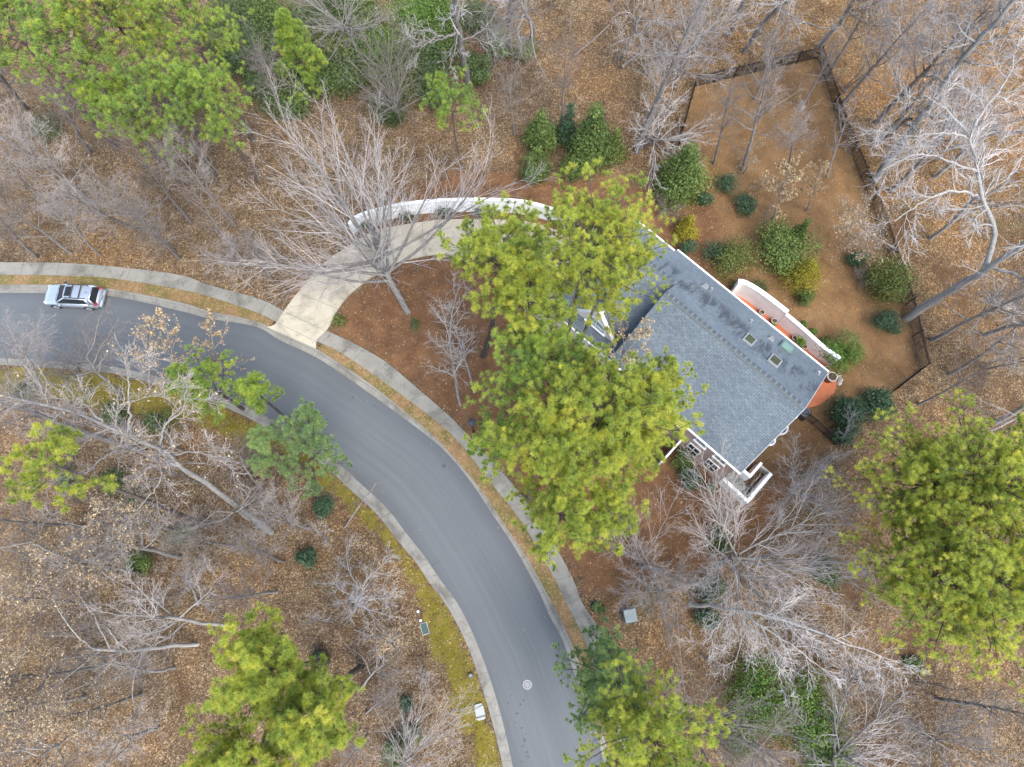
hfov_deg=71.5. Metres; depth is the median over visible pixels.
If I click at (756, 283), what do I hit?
shrub
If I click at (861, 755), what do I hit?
bare tree
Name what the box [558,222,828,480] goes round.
house
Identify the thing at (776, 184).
bare tree
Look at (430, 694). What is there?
sapling
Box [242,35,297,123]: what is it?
bare tree
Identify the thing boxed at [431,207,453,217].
shrub
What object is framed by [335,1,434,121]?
bare tree
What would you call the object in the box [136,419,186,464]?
sapling
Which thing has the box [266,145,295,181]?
sapling
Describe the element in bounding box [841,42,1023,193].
bare tree
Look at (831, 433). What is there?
iron fence
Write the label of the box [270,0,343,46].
bush
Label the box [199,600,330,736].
pine tree
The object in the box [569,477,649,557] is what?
pine tree
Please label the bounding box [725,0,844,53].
bare tree
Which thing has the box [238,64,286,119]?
bush
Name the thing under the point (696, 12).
bare tree
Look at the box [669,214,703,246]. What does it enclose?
shrub
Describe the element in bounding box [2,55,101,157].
bare tree
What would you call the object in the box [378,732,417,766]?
shrub
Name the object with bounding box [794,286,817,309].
shrub
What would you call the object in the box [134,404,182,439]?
shrub
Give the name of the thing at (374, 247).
bare tree
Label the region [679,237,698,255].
shrub
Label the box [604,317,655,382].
bare tree
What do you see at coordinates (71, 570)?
bare tree
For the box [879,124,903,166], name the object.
sapling
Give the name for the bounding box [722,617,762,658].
sapling
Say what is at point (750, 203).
shrub
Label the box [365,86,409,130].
bush
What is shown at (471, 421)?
lamp post
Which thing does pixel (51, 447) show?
pine tree
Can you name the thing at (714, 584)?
shrub
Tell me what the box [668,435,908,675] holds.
bare tree
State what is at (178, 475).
sapling
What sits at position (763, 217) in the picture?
bare tree
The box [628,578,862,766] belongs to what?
bare tree
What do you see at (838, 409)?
shrub
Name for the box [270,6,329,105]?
pine tree
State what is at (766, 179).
sapling
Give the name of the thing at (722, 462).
window
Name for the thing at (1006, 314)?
sapling
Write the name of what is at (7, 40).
pine tree
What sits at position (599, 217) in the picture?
pine tree
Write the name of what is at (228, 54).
bush
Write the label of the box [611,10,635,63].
sapling
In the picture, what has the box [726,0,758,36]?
bare tree
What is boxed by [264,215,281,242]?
sapling
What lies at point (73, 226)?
bare tree
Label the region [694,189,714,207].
shrub
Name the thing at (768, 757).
bare tree
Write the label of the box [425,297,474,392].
bare tree
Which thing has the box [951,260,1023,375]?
bare tree
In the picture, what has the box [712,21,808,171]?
bare tree
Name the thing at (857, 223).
bare tree
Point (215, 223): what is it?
bare tree
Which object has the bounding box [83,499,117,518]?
sapling
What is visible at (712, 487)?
shrub
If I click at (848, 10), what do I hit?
bare tree
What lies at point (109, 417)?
shrub
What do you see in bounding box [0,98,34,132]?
sapling
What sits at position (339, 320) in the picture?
shrub
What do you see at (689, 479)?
shrub
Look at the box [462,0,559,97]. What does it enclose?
bare tree
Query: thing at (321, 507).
shrub
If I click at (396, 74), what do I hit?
bush
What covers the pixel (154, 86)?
pine tree
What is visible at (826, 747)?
shrub
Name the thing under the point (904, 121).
bare tree
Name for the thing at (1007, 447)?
pine tree
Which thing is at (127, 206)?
bare tree
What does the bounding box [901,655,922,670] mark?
shrub
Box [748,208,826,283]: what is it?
shrub
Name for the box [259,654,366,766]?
pine tree
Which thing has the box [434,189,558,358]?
pine tree
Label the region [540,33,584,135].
bare tree
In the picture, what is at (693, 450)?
window
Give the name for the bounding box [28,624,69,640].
sapling
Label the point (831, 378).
plant pot
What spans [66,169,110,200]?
sapling
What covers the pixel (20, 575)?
sapling
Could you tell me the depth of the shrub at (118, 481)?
55.23 m
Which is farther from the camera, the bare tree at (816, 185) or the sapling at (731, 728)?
the bare tree at (816, 185)
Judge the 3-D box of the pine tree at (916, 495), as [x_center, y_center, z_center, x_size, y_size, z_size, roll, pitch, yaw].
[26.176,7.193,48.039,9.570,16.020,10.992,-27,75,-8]
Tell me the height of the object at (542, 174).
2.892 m
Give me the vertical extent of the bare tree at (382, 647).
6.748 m
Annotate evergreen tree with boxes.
[519,107,559,159]
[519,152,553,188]
[552,101,578,150]
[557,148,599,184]
[560,100,624,181]
[605,126,632,168]
[646,139,721,217]
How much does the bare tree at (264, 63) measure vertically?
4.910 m
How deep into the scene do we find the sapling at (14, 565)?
51.54 m
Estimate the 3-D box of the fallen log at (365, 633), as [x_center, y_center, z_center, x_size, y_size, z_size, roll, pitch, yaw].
[-10.633,18.638,52.802,2.370,0.120,0.124,16,74,5]
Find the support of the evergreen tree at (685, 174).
on the ground
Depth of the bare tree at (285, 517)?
48.54 m
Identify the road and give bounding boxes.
[0,293,603,766]
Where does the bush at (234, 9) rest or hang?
on the ground
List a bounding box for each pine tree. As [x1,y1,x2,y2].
[0,0,118,150]
[0,0,165,168]
[0,419,210,529]
[51,0,199,138]
[71,71,185,186]
[88,31,237,180]
[104,0,254,141]
[158,49,260,181]
[164,344,256,426]
[176,667,329,766]
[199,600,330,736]
[234,370,289,419]
[245,418,308,479]
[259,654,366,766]
[264,395,352,500]
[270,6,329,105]
[419,64,488,169]
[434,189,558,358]
[462,416,522,472]
[464,299,608,430]
[470,252,579,390]
[472,386,600,502]
[503,464,610,571]
[509,156,677,381]
[521,335,704,509]
[546,222,659,407]
[550,615,653,734]
[562,652,736,766]
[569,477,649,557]
[576,409,674,503]
[600,346,710,475]
[823,407,1023,569]
[838,483,1023,676]
[879,387,1023,578]
[891,481,1023,706]
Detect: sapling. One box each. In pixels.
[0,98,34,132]
[0,461,41,474]
[0,553,48,607]
[0,560,34,571]
[1,735,41,761]
[14,523,42,536]
[23,72,80,130]
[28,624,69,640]
[52,493,90,512]
[53,621,97,641]
[65,639,96,653]
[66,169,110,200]
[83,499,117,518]
[84,105,117,133]
[108,442,127,457]
[111,552,127,575]
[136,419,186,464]
[145,580,190,606]
[153,464,204,488]
[170,121,218,172]
[189,241,210,265]
[219,262,257,288]
[236,220,262,252]
[238,139,264,182]
[250,462,281,495]
[261,236,285,263]
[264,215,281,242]
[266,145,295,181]
[298,608,334,627]
[332,565,349,579]
[416,683,439,708]
[514,69,524,102]
[555,0,586,30]
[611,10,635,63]
[638,0,669,37]
[639,41,654,72]
[640,64,663,99]
[664,25,679,64]
[697,647,727,683]
[711,722,739,743]
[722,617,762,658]
[733,134,767,164]
[736,154,759,173]
[749,176,771,192]
[788,617,841,643]
[827,710,866,744]
[832,662,874,685]
[838,43,885,88]
[843,48,892,91]
[875,33,902,61]
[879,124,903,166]
[914,670,973,700]
[934,249,994,305]
[938,75,980,125]
[975,721,1023,766]
[981,347,1023,367]
[985,351,1023,373]
[986,754,1007,766]
[994,295,1023,330]
[997,0,1023,36]
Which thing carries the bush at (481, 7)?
on the ground
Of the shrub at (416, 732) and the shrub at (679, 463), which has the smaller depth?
the shrub at (416, 732)
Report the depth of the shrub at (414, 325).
59.76 m
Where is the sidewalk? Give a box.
[0,262,633,754]
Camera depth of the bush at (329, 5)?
67.67 m
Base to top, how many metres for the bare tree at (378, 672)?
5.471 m
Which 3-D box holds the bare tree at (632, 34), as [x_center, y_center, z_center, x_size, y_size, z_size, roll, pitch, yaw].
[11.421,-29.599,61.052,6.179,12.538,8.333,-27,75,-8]
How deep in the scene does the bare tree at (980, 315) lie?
50.79 m
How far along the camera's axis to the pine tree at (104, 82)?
52.37 m
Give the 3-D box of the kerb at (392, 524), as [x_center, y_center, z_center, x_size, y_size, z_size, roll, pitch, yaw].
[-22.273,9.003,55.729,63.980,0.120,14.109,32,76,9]
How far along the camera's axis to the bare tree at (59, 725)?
44.00 m
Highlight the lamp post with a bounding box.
[467,418,475,433]
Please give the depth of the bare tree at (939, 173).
55.68 m
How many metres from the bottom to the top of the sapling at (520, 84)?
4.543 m
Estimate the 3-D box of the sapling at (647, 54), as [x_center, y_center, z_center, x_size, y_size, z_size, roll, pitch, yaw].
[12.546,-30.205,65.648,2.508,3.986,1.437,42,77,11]
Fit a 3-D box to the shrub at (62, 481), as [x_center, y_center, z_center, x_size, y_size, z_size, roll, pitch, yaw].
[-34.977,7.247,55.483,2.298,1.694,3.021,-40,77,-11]
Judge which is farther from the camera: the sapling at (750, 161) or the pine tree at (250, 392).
the sapling at (750, 161)
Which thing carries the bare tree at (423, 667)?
on the ground
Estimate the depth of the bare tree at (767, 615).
44.48 m
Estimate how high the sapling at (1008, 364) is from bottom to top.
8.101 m
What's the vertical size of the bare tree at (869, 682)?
9.389 m
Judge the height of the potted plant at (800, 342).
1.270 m
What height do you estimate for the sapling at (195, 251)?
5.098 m
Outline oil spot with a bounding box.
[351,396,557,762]
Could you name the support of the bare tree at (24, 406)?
on the ground
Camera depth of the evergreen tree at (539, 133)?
62.63 m
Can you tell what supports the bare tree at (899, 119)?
on the ground
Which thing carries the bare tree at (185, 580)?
on the ground
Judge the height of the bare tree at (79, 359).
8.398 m
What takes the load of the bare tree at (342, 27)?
on the ground
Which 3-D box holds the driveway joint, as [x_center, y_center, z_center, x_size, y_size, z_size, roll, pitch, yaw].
[-11.578,-9.740,61.311,19.006,0.006,6.376,-30,75,-9]
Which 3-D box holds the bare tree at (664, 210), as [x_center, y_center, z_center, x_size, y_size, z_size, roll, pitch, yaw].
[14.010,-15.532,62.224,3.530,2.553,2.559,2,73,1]
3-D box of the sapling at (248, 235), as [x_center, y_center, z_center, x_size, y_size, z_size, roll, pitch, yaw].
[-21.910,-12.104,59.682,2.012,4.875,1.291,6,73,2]
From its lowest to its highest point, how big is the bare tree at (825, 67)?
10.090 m
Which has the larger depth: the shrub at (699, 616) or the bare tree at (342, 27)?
the bare tree at (342, 27)
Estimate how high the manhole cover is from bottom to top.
0.020 m
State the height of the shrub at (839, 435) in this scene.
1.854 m
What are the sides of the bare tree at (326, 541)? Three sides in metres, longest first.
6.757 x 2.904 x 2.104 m
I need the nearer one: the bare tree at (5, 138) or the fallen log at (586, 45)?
the bare tree at (5, 138)
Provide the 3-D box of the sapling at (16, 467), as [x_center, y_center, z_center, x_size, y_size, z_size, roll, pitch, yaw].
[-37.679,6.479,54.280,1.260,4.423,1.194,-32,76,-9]
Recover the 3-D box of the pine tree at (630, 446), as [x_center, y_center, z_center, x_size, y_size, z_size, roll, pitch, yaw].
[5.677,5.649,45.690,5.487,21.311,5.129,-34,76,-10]
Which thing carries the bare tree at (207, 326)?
on the ground
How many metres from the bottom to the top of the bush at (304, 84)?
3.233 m
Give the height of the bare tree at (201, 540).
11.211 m
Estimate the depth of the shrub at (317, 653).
51.61 m
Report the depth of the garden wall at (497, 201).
61.72 m
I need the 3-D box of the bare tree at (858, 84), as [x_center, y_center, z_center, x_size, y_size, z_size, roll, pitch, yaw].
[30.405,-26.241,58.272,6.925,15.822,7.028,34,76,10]
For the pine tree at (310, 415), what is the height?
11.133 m
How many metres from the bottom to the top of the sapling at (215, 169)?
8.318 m
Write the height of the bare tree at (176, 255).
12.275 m
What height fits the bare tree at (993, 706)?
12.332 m
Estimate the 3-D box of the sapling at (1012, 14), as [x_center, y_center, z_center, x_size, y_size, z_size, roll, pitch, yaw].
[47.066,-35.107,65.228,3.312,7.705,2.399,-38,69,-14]
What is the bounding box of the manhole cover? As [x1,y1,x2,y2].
[523,680,531,689]
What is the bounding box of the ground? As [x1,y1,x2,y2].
[0,0,1023,766]
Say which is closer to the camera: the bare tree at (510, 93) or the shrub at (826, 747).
the shrub at (826, 747)
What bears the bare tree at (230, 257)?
on the ground
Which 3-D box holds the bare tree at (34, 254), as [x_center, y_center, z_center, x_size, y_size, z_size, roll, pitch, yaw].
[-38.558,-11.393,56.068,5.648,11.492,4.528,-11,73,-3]
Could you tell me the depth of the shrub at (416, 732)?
50.25 m
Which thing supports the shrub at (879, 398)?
on the ground
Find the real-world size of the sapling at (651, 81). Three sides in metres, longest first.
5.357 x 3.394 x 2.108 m
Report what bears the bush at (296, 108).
on the ground
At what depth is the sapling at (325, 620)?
49.98 m
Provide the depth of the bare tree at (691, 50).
59.41 m
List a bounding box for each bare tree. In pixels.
[0,36,54,110]
[0,86,95,205]
[0,103,98,211]
[0,142,60,216]
[0,176,71,254]
[0,195,64,269]
[0,306,63,401]
[0,327,151,481]
[0,332,273,535]
[0,374,87,448]
[0,468,83,566]
[0,503,152,608]
[0,535,94,664]
[0,628,106,739]
[0,651,86,766]
[0,718,117,766]
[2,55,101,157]
[14,580,199,730]
[17,506,145,630]
[17,657,142,766]
[20,184,104,255]
[21,294,140,426]
[21,474,181,594]
[27,172,142,245]
[36,319,114,395]
[58,624,176,706]
[59,690,169,766]
[76,554,237,689]
[79,160,175,251]
[80,476,174,564]
[92,117,192,223]
[103,191,193,264]
[108,307,176,390]
[133,307,211,396]
[139,538,219,618]
[146,117,236,226]
[147,503,239,571]
[169,467,274,546]
[173,183,241,258]
[174,308,256,390]
[180,60,557,323]
[196,555,281,629]
[197,228,253,286]
[199,430,263,490]
[220,521,292,579]
[226,228,282,287]
[230,19,283,70]
[239,477,313,540]
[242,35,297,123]
[291,0,415,69]
[307,515,331,551]
[314,529,406,670]
[334,719,380,766]
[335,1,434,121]
[338,36,450,126]
[345,481,385,527]
[348,676,405,721]
[349,625,412,695]
[359,670,502,766]
[363,615,420,658]
[398,0,510,101]
[404,660,439,691]
[422,270,482,405]
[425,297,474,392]
[459,0,537,80]
[460,201,492,239]
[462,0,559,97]
[489,63,533,134]
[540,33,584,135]
[596,478,732,623]
[602,0,705,60]
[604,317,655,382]
[606,0,776,154]
[608,529,710,650]
[620,35,726,194]
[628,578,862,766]
[652,0,755,74]
[653,191,687,222]
[655,679,695,716]
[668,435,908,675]
[673,586,932,705]
[676,0,739,81]
[691,64,756,165]
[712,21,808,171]
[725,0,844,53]
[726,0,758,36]
[728,672,812,766]
[749,0,812,100]
[752,73,789,118]
[759,152,810,219]
[759,199,776,229]
[762,428,861,530]
[767,95,826,169]
[778,639,931,766]
[794,596,951,762]
[797,159,830,210]
[800,22,853,108]
[817,0,955,51]
[826,83,868,177]
[829,191,910,265]
[830,0,910,69]
[836,0,958,110]
[836,402,859,446]
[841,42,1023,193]
[850,15,1023,322]
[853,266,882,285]
[860,17,974,162]
[869,4,1012,144]
[870,0,1023,184]
[871,0,1023,136]
[882,686,1023,766]
[917,351,1015,405]
[928,92,1023,240]
[929,259,1023,356]
[933,33,1023,178]
[934,670,1023,764]
[948,281,1023,375]
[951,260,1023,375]
[962,387,1023,443]
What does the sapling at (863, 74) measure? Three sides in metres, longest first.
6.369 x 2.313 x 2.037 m
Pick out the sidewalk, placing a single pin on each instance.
(394, 378)
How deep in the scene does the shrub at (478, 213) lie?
62.38 m
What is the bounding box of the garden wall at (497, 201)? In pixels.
[348,198,596,234]
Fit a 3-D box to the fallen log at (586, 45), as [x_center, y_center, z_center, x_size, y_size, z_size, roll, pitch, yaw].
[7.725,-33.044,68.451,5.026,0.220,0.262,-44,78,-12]
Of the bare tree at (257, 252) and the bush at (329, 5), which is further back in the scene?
the bush at (329, 5)
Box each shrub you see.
[5,382,37,401]
[50,456,81,492]
[95,401,127,428]
[98,462,134,498]
[117,487,152,514]
[118,549,157,578]
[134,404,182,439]
[167,523,191,546]
[293,546,319,569]
[309,647,329,669]
[312,493,338,519]
[330,313,347,328]
[360,220,374,229]
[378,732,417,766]
[397,211,413,222]
[399,696,413,713]
[399,722,424,745]
[409,317,421,331]
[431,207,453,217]
[473,205,493,217]
[590,600,606,612]
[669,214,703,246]
[669,447,693,470]
[676,464,703,494]
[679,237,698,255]
[690,607,722,630]
[693,573,727,609]
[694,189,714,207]
[696,235,733,264]
[705,229,765,286]
[705,523,732,555]
[706,483,716,492]
[713,170,744,200]
[718,646,806,748]
[723,716,763,764]
[732,190,759,218]
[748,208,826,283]
[750,277,768,292]
[768,654,857,763]
[773,249,829,305]
[789,218,812,244]
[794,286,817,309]
[796,722,856,766]
[808,327,817,334]
[810,555,843,590]
[814,326,871,378]
[818,335,828,343]
[825,389,871,436]
[828,423,860,448]
[844,249,870,269]
[856,250,926,309]
[861,386,900,421]
[867,306,907,335]
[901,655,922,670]
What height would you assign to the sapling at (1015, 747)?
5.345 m
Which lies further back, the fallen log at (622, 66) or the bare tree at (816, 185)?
the fallen log at (622, 66)
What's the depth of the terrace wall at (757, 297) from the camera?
58.57 m
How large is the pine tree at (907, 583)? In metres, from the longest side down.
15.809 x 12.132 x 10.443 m
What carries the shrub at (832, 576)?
on the ground
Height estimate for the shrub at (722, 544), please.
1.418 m
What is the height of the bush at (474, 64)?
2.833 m
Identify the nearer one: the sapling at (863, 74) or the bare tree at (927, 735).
the bare tree at (927, 735)
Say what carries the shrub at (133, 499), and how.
on the ground
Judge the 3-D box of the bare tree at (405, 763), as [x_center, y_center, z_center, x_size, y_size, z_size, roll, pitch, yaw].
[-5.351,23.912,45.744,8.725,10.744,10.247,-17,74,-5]
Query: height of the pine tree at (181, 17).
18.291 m
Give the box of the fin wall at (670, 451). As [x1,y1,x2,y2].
[658,439,681,464]
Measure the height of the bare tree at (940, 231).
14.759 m
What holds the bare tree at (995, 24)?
on the ground
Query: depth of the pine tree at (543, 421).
37.29 m
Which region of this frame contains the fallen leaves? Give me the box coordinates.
[0,0,1023,766]
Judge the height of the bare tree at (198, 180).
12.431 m
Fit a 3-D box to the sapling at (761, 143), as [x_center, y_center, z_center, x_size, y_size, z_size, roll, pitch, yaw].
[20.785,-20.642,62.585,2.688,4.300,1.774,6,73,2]
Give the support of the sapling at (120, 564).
on the ground
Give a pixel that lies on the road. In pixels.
(432, 505)
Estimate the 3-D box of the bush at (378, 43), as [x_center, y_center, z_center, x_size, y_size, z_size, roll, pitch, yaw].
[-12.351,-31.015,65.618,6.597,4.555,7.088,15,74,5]
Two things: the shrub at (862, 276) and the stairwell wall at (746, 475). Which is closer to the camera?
the stairwell wall at (746, 475)
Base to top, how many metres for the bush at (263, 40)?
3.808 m
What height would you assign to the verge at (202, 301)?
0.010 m
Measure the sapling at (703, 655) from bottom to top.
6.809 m
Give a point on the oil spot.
(524, 739)
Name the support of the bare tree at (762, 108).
on the ground
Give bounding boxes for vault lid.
[420,621,429,634]
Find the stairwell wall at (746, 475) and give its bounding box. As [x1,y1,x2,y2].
[718,462,772,504]
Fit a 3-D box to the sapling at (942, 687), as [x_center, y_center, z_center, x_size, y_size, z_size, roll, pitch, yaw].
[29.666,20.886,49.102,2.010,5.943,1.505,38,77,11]
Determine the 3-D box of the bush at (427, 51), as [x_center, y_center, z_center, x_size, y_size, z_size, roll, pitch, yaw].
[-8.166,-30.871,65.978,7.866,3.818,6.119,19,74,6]
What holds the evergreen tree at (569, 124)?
on the ground
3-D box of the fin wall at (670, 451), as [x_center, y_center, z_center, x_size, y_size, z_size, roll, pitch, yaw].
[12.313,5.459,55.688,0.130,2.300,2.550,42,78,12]
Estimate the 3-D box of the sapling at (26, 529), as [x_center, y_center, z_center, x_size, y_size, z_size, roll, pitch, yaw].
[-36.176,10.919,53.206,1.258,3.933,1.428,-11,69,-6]
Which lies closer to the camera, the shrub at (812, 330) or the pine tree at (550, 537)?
the pine tree at (550, 537)
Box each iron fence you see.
[677,45,931,391]
[807,413,841,444]
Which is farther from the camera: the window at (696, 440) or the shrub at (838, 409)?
the shrub at (838, 409)
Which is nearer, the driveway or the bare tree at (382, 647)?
the bare tree at (382, 647)
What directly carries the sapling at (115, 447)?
on the ground
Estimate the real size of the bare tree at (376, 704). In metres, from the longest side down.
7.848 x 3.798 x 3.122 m
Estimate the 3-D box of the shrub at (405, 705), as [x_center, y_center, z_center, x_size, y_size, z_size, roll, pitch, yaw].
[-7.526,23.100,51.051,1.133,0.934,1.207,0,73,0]
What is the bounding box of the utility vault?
[474,703,484,720]
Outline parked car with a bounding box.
[44,281,106,310]
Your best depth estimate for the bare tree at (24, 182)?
56.84 m
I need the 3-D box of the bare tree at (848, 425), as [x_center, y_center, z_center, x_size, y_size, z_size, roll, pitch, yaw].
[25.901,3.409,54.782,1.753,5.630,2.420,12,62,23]
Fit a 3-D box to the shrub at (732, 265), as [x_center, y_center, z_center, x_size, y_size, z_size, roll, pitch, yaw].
[18.880,-10.409,60.148,5.540,3.026,4.658,-36,76,-10]
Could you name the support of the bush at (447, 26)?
on the ground
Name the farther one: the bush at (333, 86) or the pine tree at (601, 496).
the bush at (333, 86)
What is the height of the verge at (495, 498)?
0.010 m
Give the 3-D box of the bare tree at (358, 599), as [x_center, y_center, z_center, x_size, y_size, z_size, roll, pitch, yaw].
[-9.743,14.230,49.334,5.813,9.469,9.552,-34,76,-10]
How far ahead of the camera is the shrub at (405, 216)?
62.33 m
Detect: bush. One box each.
[27,108,66,141]
[190,8,241,57]
[203,0,273,43]
[209,33,268,85]
[222,8,282,73]
[235,0,298,39]
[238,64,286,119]
[266,86,314,124]
[269,53,330,103]
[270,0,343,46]
[303,0,381,28]
[304,42,365,108]
[305,5,369,72]
[319,31,390,103]
[330,0,394,50]
[344,14,416,86]
[356,33,425,106]
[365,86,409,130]
[380,0,450,41]
[383,18,458,88]
[402,53,462,116]
[412,0,470,35]
[420,3,473,63]
[455,50,493,85]
[459,0,498,37]
[483,28,516,58]
[515,35,539,62]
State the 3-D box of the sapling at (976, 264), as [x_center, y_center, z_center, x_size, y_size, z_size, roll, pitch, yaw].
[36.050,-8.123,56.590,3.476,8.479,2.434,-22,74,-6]
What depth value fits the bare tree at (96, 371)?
51.90 m
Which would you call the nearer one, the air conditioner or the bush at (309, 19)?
the air conditioner
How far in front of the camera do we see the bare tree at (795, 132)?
57.78 m
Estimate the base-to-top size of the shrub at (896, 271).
3.907 m
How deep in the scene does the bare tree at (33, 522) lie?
48.44 m
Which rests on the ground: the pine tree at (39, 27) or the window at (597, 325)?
the pine tree at (39, 27)
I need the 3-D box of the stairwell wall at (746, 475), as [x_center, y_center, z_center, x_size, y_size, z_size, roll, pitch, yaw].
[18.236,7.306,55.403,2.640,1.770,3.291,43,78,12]
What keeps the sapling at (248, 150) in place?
on the ground
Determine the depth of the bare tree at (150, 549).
46.13 m
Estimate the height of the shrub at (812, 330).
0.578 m
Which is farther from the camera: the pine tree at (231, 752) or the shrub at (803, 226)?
the shrub at (803, 226)
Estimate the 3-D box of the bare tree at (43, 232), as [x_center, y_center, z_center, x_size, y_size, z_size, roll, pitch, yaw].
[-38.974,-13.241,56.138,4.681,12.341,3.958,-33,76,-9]
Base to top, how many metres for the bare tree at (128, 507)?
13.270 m
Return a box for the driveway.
[268,219,580,348]
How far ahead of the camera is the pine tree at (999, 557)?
40.37 m
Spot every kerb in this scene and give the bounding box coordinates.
[0,285,609,765]
[0,358,512,766]
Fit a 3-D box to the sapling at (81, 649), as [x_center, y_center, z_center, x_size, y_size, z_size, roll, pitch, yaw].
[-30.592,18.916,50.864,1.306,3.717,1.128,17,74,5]
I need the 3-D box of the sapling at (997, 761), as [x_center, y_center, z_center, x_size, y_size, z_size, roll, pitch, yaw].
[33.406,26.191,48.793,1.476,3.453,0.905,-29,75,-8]
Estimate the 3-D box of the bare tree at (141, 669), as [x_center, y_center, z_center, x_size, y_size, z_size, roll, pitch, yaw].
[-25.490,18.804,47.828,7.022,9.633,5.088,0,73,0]
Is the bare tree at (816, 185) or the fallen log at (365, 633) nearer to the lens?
the fallen log at (365, 633)
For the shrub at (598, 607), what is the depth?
52.91 m
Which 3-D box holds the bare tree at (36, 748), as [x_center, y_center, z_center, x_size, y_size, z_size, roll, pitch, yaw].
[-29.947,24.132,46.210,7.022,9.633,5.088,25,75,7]
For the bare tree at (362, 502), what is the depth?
53.27 m
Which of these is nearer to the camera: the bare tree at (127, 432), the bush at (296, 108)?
the bare tree at (127, 432)
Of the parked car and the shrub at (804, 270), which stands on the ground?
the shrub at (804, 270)
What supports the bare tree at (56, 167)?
on the ground
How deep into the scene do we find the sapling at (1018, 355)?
56.16 m
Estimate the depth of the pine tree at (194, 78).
51.94 m
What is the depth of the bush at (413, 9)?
66.87 m
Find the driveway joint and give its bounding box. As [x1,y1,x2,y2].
[285,225,423,341]
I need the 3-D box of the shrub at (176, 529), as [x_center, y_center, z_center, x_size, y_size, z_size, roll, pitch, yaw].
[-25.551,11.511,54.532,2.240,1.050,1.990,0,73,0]
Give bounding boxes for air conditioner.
[797,408,811,420]
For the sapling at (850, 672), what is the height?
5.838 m
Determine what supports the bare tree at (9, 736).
on the ground
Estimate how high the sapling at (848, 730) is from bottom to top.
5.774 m
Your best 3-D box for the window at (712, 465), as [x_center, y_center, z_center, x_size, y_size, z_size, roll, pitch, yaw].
[15.395,6.399,55.099,1.260,1.830,0.190,42,78,12]
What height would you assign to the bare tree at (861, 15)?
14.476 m
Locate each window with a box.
[584,316,605,336]
[685,442,700,456]
[693,438,706,449]
[704,458,719,471]
[712,454,725,466]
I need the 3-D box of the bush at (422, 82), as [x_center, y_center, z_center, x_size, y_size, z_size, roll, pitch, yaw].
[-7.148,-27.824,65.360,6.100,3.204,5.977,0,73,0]
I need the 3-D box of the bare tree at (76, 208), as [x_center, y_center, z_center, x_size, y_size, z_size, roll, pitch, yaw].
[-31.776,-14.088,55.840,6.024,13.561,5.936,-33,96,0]
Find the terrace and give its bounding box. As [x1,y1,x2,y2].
[736,295,836,407]
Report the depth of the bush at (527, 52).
66.68 m
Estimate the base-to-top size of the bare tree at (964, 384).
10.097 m
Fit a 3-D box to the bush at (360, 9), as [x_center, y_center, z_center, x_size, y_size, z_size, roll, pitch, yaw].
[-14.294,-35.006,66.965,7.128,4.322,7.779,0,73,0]
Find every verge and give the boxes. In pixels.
[0,275,273,326]
[318,344,622,762]
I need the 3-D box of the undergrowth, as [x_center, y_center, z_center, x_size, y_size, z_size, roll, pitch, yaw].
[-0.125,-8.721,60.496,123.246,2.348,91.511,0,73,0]
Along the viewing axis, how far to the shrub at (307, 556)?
53.51 m
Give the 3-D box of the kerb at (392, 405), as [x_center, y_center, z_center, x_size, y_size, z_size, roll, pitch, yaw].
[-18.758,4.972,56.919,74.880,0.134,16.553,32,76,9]
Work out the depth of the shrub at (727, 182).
62.65 m
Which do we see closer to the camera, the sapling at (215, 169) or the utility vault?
the utility vault
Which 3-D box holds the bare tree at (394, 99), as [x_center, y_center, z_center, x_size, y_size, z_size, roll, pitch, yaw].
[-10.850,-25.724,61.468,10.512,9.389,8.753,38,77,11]
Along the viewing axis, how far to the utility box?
52.56 m
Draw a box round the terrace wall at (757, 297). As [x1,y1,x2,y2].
[731,279,840,366]
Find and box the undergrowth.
[0,0,1023,766]
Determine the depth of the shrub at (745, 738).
49.59 m
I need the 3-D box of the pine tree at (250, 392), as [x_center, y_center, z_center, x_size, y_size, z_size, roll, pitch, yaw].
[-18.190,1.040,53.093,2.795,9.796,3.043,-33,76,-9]
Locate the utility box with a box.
[620,606,637,624]
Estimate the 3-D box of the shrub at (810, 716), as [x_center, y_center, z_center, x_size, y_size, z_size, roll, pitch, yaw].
[20.792,22.977,49.787,6.756,3.462,6.232,-23,75,-7]
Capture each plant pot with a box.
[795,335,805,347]
[824,372,837,382]
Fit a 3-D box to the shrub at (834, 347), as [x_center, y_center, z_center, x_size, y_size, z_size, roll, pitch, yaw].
[26.690,-2.589,57.660,4.490,3.226,4.124,-31,76,-9]
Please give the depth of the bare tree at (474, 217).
56.59 m
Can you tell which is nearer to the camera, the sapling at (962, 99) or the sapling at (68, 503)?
the sapling at (68, 503)
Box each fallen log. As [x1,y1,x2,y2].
[354,629,383,638]
[574,24,609,55]
[620,50,642,68]
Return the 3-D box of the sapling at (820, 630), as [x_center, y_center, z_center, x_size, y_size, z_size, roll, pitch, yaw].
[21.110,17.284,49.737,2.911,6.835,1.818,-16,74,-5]
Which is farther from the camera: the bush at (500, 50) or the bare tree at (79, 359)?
the bush at (500, 50)
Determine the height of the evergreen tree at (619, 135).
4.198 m
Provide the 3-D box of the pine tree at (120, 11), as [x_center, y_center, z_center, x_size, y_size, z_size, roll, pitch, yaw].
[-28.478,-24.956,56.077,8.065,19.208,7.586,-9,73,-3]
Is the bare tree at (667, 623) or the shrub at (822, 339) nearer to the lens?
the bare tree at (667, 623)
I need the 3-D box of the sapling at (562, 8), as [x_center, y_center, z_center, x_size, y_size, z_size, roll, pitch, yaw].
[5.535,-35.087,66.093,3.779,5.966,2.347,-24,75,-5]

